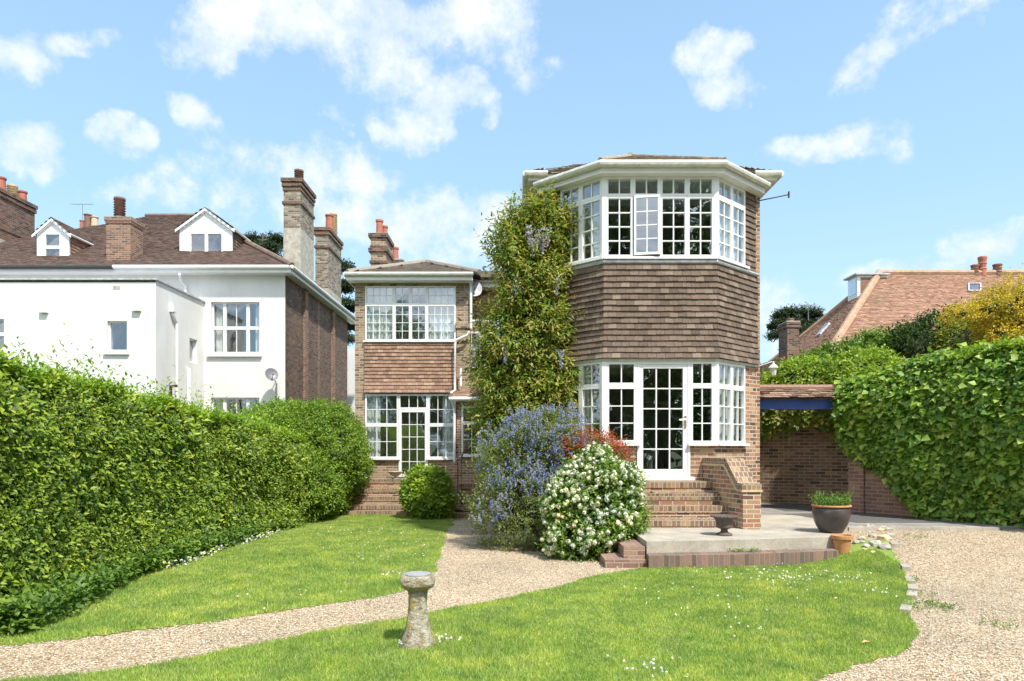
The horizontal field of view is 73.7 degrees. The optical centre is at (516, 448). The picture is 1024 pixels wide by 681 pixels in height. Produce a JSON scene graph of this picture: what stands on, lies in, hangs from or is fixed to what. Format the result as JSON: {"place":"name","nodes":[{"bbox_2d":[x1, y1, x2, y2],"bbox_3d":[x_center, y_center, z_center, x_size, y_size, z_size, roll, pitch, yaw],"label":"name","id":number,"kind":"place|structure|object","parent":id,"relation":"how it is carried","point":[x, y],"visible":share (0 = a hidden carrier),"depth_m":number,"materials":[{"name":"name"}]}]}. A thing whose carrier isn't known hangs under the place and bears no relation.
{"place":"outdoors","nodes":[
{"label":"outdoors","id":0,"kind":"place"},
{"bbox_2d":[79,213,98,227],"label":"distant house","id":1,"kind":"structure","parent":0,"point":[89,220],"depth_m":46.12,"materials":[{"name":"brick"}]},
{"bbox_2d":[70,203,93,226],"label":"television aerial","id":2,"kind":"object","parent":1,"relation":"attached to","point":[82,210],"visible":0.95,"depth_m":44.98,"materials":[{"name":"grey metal"}]},
{"bbox_2d":[0,169,354,416],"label":"white house","id":3,"kind":"structure","parent":0,"point":[221,307],"depth_m":24.00,"materials":[{"name":"paint"}]},
{"bbox_2d":[109,322,126,350],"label":"window","id":4,"kind":"structure","parent":3,"relation":"in","point":[110,323],"depth_m":20.88,"materials":[{"name":"white paint"}]},
{"bbox_2d":[190,339,193,362],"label":"window","id":5,"kind":"structure","parent":3,"relation":"in","point":[190,339],"depth_m":23.45,"materials":[{"name":"white paint"}]},
{"bbox_2d":[212,303,258,352],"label":"window","id":6,"kind":"structure","parent":3,"relation":"in","point":[221,327],"depth_m":24.10,"materials":[{"name":"white paint"}]},
{"bbox_2d":[212,398,258,412],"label":"window","id":7,"kind":"structure","parent":3,"relation":"in","point":[247,399],"depth_m":24.10,"materials":[{"name":"white paint"}]},
{"bbox_2d":[265,368,277,381],"bbox_3d":[-8.394,-2.561,23.653,0.342,0.453,0.658,0,0,13],"label":"satellite dish","id":8,"kind":"object","parent":3,"relation":"attached to","point":[271,374],"visible":1,"depth_m":23.53,"materials":[{"name":"grey metal"}]},
{"bbox_2d":[243,230,282,256],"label":"cedar tree","id":9,"kind":"object","parent":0,"point":[272,242],"visible":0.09,"depth_m":51.79,"materials":[{"name":"green plant"}]},
{"bbox_2d":[314,257,355,345],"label":"cedar tree","id":10,"kind":"object","parent":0,"point":[347,287],"visible":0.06,"depth_m":47.66,"materials":[{"name":"green plant"}]},
{"bbox_2d":[347,349,354,415],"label":"outbuilding","id":11,"kind":"structure","parent":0,"point":[350,376],"depth_m":38.00,"materials":[{"name":"white paint"}]},
{"bbox_2d":[0,514,920,680],"bbox_3d":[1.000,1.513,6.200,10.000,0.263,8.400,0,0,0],"label":"lawn","id":12,"kind":"structure","parent":0,"point":[858,547],"depth_m":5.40,"materials":[{"name":"plant"}]},
{"bbox_2d":[0,515,282,634],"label":"foot plants","id":13,"kind":"object","parent":12,"relation":"on","point":[15,612],"visible":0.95,"depth_m":7.38,"materials":[{"name":"green plant"}]},
{"bbox_2d":[400,571,435,650],"bbox_3d":[-0.823,1.357,5.691,0.290,0.645,0.292,0,0,-8],"label":"birdbath","id":14,"kind":"object","parent":12,"relation":"on","point":[417,585],"visible":0.98,"depth_m":5.60,"materials":[{"name":"stone"}]},
{"bbox_2d":[395,461,459,519],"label":"leafy bush","id":15,"kind":"object","parent":12,"relation":"on","point":[425,492],"visible":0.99,"depth_m":16.90,"materials":[{"name":"green plant"}]},
{"bbox_2d":[237,525,897,676],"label":"daisies","id":16,"kind":"object","parent":12,"relation":"on","point":[447,638],"visible":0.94,"depth_m":7.79,"materials":[{"name":"white plant"}]},
{"bbox_2d":[830,534,852,553],"bbox_3d":[4.760,1.403,10.000,0.306,0.281,0.306,0,0,0],"label":"plant pot","id":17,"kind":"object","parent":12,"relation":"on","point":[841,543],"visible":0.88,"depth_m":9.90,"materials":[{"name":"ceramic"}]},
{"bbox_2d":[869,540,880,546],"bbox_3d":[5.297,1.407,10.083,0.177,0.132,0.158,0,0,0],"label":"rock","id":18,"kind":"object","parent":12,"relation":"on","point":[874,543],"visible":0.82,"depth_m":10.04,"materials":[{"name":"stone"}]},
{"bbox_2d":[899,604,911,613],"bbox_3d":[3.948,1.644,6.926,0.100,0.072,0.252,0,0,33],"label":"edging stone","id":19,"kind":"object","parent":12,"relation":"on","point":[908,608],"visible":0.5,"depth_m":6.87,"materials":[{"name":"stone"}]},
{"bbox_2d":[0,515,1023,680],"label":"gravel","id":20,"kind":"structure","parent":0,"point":[458,531],"depth_m":6.71,"materials":[{"name":"beige gravel"}]},
{"bbox_2d":[0,323,316,609],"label":"hedge","id":21,"kind":"object","parent":20,"relation":"on","point":[92,469],"visible":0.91,"depth_m":8.57,"materials":[{"name":"green plant"}]},
{"bbox_2d":[238,390,376,520],"bbox_3d":[-5.649,0.222,17.756,3.706,3.613,5.161,0,0,0],"label":"hedge","id":22,"kind":"object","parent":20,"relation":"on","point":[338,442],"visible":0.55,"depth_m":17.15,"materials":[{"name":"green plant"}]},
{"bbox_2d":[340,478,410,514],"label":"brick steps","id":23,"kind":"structure","parent":20,"relation":"on","point":[380,496],"depth_m":18.80,"materials":[{"name":"brown brick"}]},
{"bbox_2d":[388,471,402,478],"bbox_3d":[-3.489,0.760,19.600,0.440,0.220,0.440,0,0,0],"label":"urn","id":24,"kind":"object","parent":23,"relation":"on","point":[395,474],"visible":0.99,"depth_m":19.50,"materials":[{"name":"stone"}]},
{"bbox_2d":[449,445,500,517],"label":"brick steps","id":25,"kind":"structure","parent":20,"relation":"on","point":[460,511],"depth_m":18.12,"materials":[{"name":"brick"}]},
{"bbox_2d":[458,393,598,552],"bbox_3d":[0.246,0.459,11.509,2.482,2.828,2.236,0,0,0],"label":"blue flowering shrub","id":26,"kind":"object","parent":20,"relation":"on","point":[516,507],"visible":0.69,"depth_m":11.24,"materials":[{"name":"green plant"}]},
{"bbox_2d":[343,152,789,496],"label":"brick house","id":27,"kind":"structure","parent":20,"relation":"on","point":[663,284],"depth_m":13.19,"materials":[{"name":"brick"}]},
{"bbox_2d":[365,394,399,459],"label":"window","id":28,"kind":"structure","parent":27,"relation":"in","point":[372,401],"depth_m":20.50,"materials":[{"name":"white paint"}]},
{"bbox_2d":[363,286,455,341],"bbox_3d":[-3.190,-4.041,20.548,2.820,1.695,0.296,0,0,0],"label":"window","id":29,"kind":"structure","parent":27,"relation":"in","point":[380,301],"depth_m":20.65,"materials":[{"name":"white paint"}]},
{"bbox_2d":[399,394,427,408],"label":"window","id":30,"kind":"structure","parent":27,"relation":"in","point":[400,395],"depth_m":20.47,"materials":[{"name":"white paint"}]},
{"bbox_2d":[399,409,427,476],"bbox_3d":[-3.106,-0.168,20.505,0.878,2.033,0.070,0,0,0],"label":"door","id":31,"kind":"structure","parent":27,"relation":"in","point":[400,410],"depth_m":20.47,"materials":[{"name":"white paint"}]},
{"bbox_2d":[426,394,456,459],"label":"window","id":32,"kind":"structure","parent":27,"relation":"in","point":[447,424],"depth_m":20.65,"materials":[{"name":"white paint"}]},
{"bbox_2d":[459,406,482,456],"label":"window","id":33,"kind":"structure","parent":27,"relation":"in","point":[462,422],"depth_m":19.92,"materials":[{"name":"white paint"}]},
{"bbox_2d":[464,279,481,296],"bbox_3d":[-1.274,-4.848,20.838,0.512,0.571,1.077,0,0,8],"label":"satellite dish","id":34,"kind":"object","parent":27,"relation":"attached to","point":[476,288],"visible":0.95,"depth_m":20.61,"materials":[{"name":"grey metal"}]},
{"bbox_2d":[471,332,480,367],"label":"window","id":35,"kind":"structure","parent":27,"relation":"in","point":[478,333],"depth_m":21.53,"materials":[{"name":"white paint"}]},
{"bbox_2d":[450,174,597,515],"bbox_3d":[0.246,-1.827,13.096,3.001,6.776,2.265,0,0,0],"label":"wisteria","id":36,"kind":"object","parent":27,"relation":"attached to","point":[526,317],"visible":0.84,"depth_m":12.68,"materials":[{"name":"green plant"}]},
{"bbox_2d":[560,361,601,445],"bbox_3d":[1.248,-0.833,12.875,1.065,1.555,0.293,0,0,42],"label":"window","id":37,"kind":"structure","parent":27,"relation":"in","point":[583,391],"depth_m":12.82,"materials":[{"name":"white paint"}]},
{"bbox_2d":[560,177,602,267],"bbox_3d":[1.249,-4.218,12.877,1.065,1.525,0.298,0,0,42],"label":"window","id":38,"kind":"structure","parent":27,"relation":"in","point":[595,200],"depth_m":12.83,"materials":[{"name":"white paint"}]},
{"bbox_2d":[607,361,640,445],"bbox_3d":[1.914,-0.827,12.470,0.668,1.543,0.140,0,0,0],"label":"window","id":39,"kind":"structure","parent":27,"relation":"in","point":[621,385],"depth_m":12.47,"materials":[{"name":"white paint"}]},
{"bbox_2d":[603,177,717,259],"bbox_3d":[2.620,-4.212,12.470,2.080,1.513,0.140,0,0,0],"label":"window","id":40,"kind":"structure","parent":27,"relation":"in","point":[686,196],"depth_m":12.47,"materials":[{"name":"white paint"}]},
{"bbox_2d":[637,361,694,479],"bbox_3d":[2.685,-0.512,12.480,1.090,2.175,0.160,0,0,0],"label":"door","id":41,"kind":"structure","parent":27,"relation":"in","point":[684,473],"depth_m":12.48,"materials":[{"name":"white paint"}]},
{"bbox_2d":[688,361,717,445],"bbox_3d":[3.391,-0.827,12.470,0.538,1.543,0.140,0,0,0],"label":"window","id":42,"kind":"structure","parent":27,"relation":"in","point":[701,385],"depth_m":12.47,"materials":[{"name":"white paint"}]},
{"bbox_2d":[710,178,749,269],"bbox_3d":[3.991,-4.218,12.876,1.065,1.525,0.291,0,0,-42],"label":"window","id":43,"kind":"structure","parent":27,"relation":"in","point":[729,206],"depth_m":12.86,"materials":[{"name":"white paint"}]},
{"bbox_2d":[718,362,749,445],"bbox_3d":[3.992,-0.833,12.876,1.065,1.555,0.290,0,0,-42],"label":"window","id":44,"kind":"structure","parent":27,"relation":"in","point":[727,387],"depth_m":12.89,"materials":[{"name":"white paint"}]},
{"bbox_2d":[760,361,777,375],"bbox_3d":[4.999,-1.591,13.647,0.432,0.314,0.185,0,0,22],"label":"wall lantern","id":45,"kind":"object","parent":27,"relation":"attached to","point":[773,367],"depth_m":13.56,"materials":[{"name":"white paint"}]},
{"bbox_2d":[760,385,841,408],"bbox_3d":[5.924,-1.068,14.126,2.414,0.517,0.876,0,0,0],"label":"gateway canopy","id":46,"kind":"object","parent":27,"relation":"attached to","point":[795,396],"visible":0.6,"depth_m":13.93,"materials":[{"name":"blue paint"}]},
{"bbox_2d":[545,424,636,471],"bbox_3d":[1.242,0.058,11.375,1.638,0.948,0.998,0,0,0],"label":"red leaved shrub","id":47,"kind":"object","parent":20,"relation":"on","point":[620,444],"visible":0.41,"depth_m":11.29,"materials":[{"name":"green plant"}]},
{"bbox_2d":[534,436,657,561],"bbox_3d":[1.230,0.837,10.722,1.968,2.086,1.908,0,0,0],"label":"white flowering bush","id":48,"kind":"object","parent":20,"relation":"on","point":[590,506],"visible":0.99,"depth_m":10.23,"materials":[{"name":"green plant"}]},
{"bbox_2d":[599,538,646,567],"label":"garden steps","id":49,"kind":"structure","parent":20,"relation":"on","point":[628,553],"depth_m":9.58,"materials":[{"name":"red brick"}]},
{"bbox_2d":[646,549,838,568],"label":"brick kerb","id":50,"kind":"structure","parent":20,"relation":"on","point":[739,558],"depth_m":9.48,"materials":[{"name":"brown brick"}]},
{"bbox_2d":[693,411,847,504],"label":"garden wall","id":51,"kind":"structure","parent":20,"relation":"on","point":[798,466],"depth_m":15.93,"materials":[{"name":"brick"}]},
{"bbox_2d":[693,370,846,441],"bbox_3d":[6.431,-0.923,15.758,5.034,1.813,0.873,0,0,27],"label":"ivy","id":52,"kind":"object","parent":51,"relation":"attached to","point":[783,421],"visible":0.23,"depth_m":15.80,"materials":[{"name":"green plant"}]},
{"bbox_2d":[760,344,904,412],"bbox_3d":[6.944,-1.467,15.856,4.089,1.839,2.477,0,0,28],"label":"shrub","id":53,"kind":"object","parent":51,"relation":"on","point":[848,365],"visible":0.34,"depth_m":15.47,"materials":[{"name":"green plant"}]},
{"bbox_2d":[760,321,923,376],"bbox_3d":[8.619,-1.644,18.989,5.602,3.806,2.471,0,0,0],"label":"hedge","id":54,"kind":"object","parent":20,"relation":"on","point":[862,341],"visible":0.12,"depth_m":18.65,"materials":[{"name":"green plant"}]},
{"bbox_2d":[727,532,1018,628],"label":"weeds","id":55,"kind":"object","parent":20,"relation":"on","point":[916,603],"visible":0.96,"depth_m":7.15,"materials":[{"name":"green plant"}]},
{"bbox_2d":[848,459,917,516],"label":"garden wall","id":56,"kind":"structure","parent":20,"relation":"on","point":[871,493],"depth_m":13.74,"materials":[{"name":"red brick"}]},
{"bbox_2d":[829,330,1023,527],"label":"ivy","id":57,"kind":"object","parent":56,"relation":"attached to","point":[938,435],"visible":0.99,"depth_m":12.20,"materials":[{"name":"green plant"}]},
{"bbox_2d":[877,534,891,540],"bbox_3d":[5.597,1.363,10.390,0.199,0.137,0.155,0,0,41],"label":"rock","id":58,"kind":"object","parent":20,"relation":"on","point":[885,537],"visible":0.84,"depth_m":10.35,"materials":[{"name":"stone"}]},
{"bbox_2d":[878,543,891,549],"bbox_3d":[5.348,1.430,9.906,0.144,0.129,0.172,0,0,-43],"label":"rock","id":59,"kind":"object","parent":20,"relation":"on","point":[884,546],"visible":0.93,"depth_m":9.87,"materials":[{"name":"stone"}]},
{"bbox_2d":[889,541,898,547],"bbox_3d":[5.600,1.423,10.127,0.100,0.062,0.320,0,0,23],"label":"edging stone","id":60,"kind":"object","parent":20,"relation":"on","point":[894,544],"visible":0.86,"depth_m":10.02,"materials":[{"name":"stone"}]},
{"bbox_2d":[900,563,910,571],"bbox_3d":[5.173,1.585,9.091,0.100,0.074,0.320,0,0,23],"label":"edging stone","id":61,"kind":"object","parent":20,"relation":"on","point":[906,567],"visible":0.79,"depth_m":8.96,"materials":[{"name":"stone"}]},
{"bbox_2d":[905,576,915,582],"bbox_3d":[4.902,1.648,8.511,0.100,0.056,0.320,0,0,26],"label":"edging stone","id":62,"kind":"object","parent":20,"relation":"on","point":[910,579],"visible":0.57,"depth_m":8.46,"materials":[{"name":"stone"}]},
{"bbox_2d":[906,590,917,598],"bbox_3d":[4.411,1.645,7.619,0.100,0.070,0.320,0,0,32],"label":"edging stone","id":63,"kind":"object","parent":20,"relation":"on","point":[912,593],"visible":0.57,"depth_m":7.59,"materials":[{"name":"stone"}]},
{"bbox_2d":[908,584,917,590],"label":"edging stone","id":64,"kind":"object","parent":20,"relation":"on","point":[914,587],"visible":0.57,"depth_m":7.93,"materials":[{"name":"stone"}]},
{"bbox_2d":[872,297,963,361],"bbox_3d":[11.286,-2.720,18.621,3.654,2.793,2.369,0,0,0],"label":"shrub","id":65,"kind":"object","parent":20,"relation":"on","point":[926,334],"visible":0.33,"depth_m":18.15,"materials":[{"name":"green plant"}]},
{"bbox_2d":[847,526,999,530],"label":"kerb","id":66,"kind":"structure","parent":20,"relation":"on","point":[929,528],"depth_m":11.20,"materials":[{"name":"concrete"}]},
{"bbox_2d":[929,286,1023,353],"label":"shrub","id":67,"kind":"object","parent":20,"relation":"on","point":[959,335],"visible":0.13,"depth_m":17.18,"materials":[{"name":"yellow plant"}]},
{"bbox_2d":[0,0,1023,363],"label":"sky","id":68,"kind":"structure","parent":0,"point":[894,129],"materials":[{"name":"blue"}]},
{"bbox_2d":[631,515,847,557],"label":"terrace","id":69,"kind":"structure","parent":0,"point":[778,532],"depth_m":10.01,"materials":[{"name":"concrete"}]},
{"bbox_2d":[634,480,736,527],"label":"brick steps","id":70,"kind":"structure","parent":69,"relation":"on","point":[684,503],"depth_m":11.81,"materials":[{"name":"brown brick"}]},
{"bbox_2d":[710,514,738,535],"bbox_3d":[3.116,1.148,10.250,0.424,0.302,0.420,0,0,0],"label":"urn","id":71,"kind":"object","parent":69,"relation":"on","point":[724,523],"visible":1,"depth_m":10.15,"materials":[{"name":"stone"}]},
{"bbox_2d":[701,458,762,528],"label":"stair wall","id":72,"kind":"structure","parent":69,"relation":"on","point":[737,487],"depth_m":11.40,"materials":[{"name":"brown brick"}]},
{"bbox_2d":[808,486,853,532],"bbox_3d":[4.882,0.915,10.651,0.720,0.768,0.744,0,0,0],"label":"plant pot","id":73,"kind":"object","parent":69,"relation":"on","point":[830,516],"visible":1,"depth_m":10.44,"materials":[{"name":"ceramic"}]},
{"bbox_2d":[764,302,826,349],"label":"cedar tree","id":74,"kind":"object","parent":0,"point":[796,313],"visible":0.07,"depth_m":45.33,"materials":[{"name":"green plant"}]},
{"bbox_2d":[761,504,973,522],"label":"tarmac","id":75,"kind":"structure","parent":0,"point":[867,518],"depth_m":12.88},
{"bbox_2d":[760,256,1023,375],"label":"tiled house","id":76,"kind":"structure","parent":0,"point":[878,297],"depth_m":30.89,"materials":[{"name":"orange tile"}]},
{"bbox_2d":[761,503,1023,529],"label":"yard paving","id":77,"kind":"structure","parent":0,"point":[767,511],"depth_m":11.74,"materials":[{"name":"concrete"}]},
{"bbox_2d":[934,263,1023,343],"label":"yellow shrub","id":78,"kind":"object","parent":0,"point":[1003,307],"visible":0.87,"depth_m":15.77,"materials":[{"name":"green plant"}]}
]}

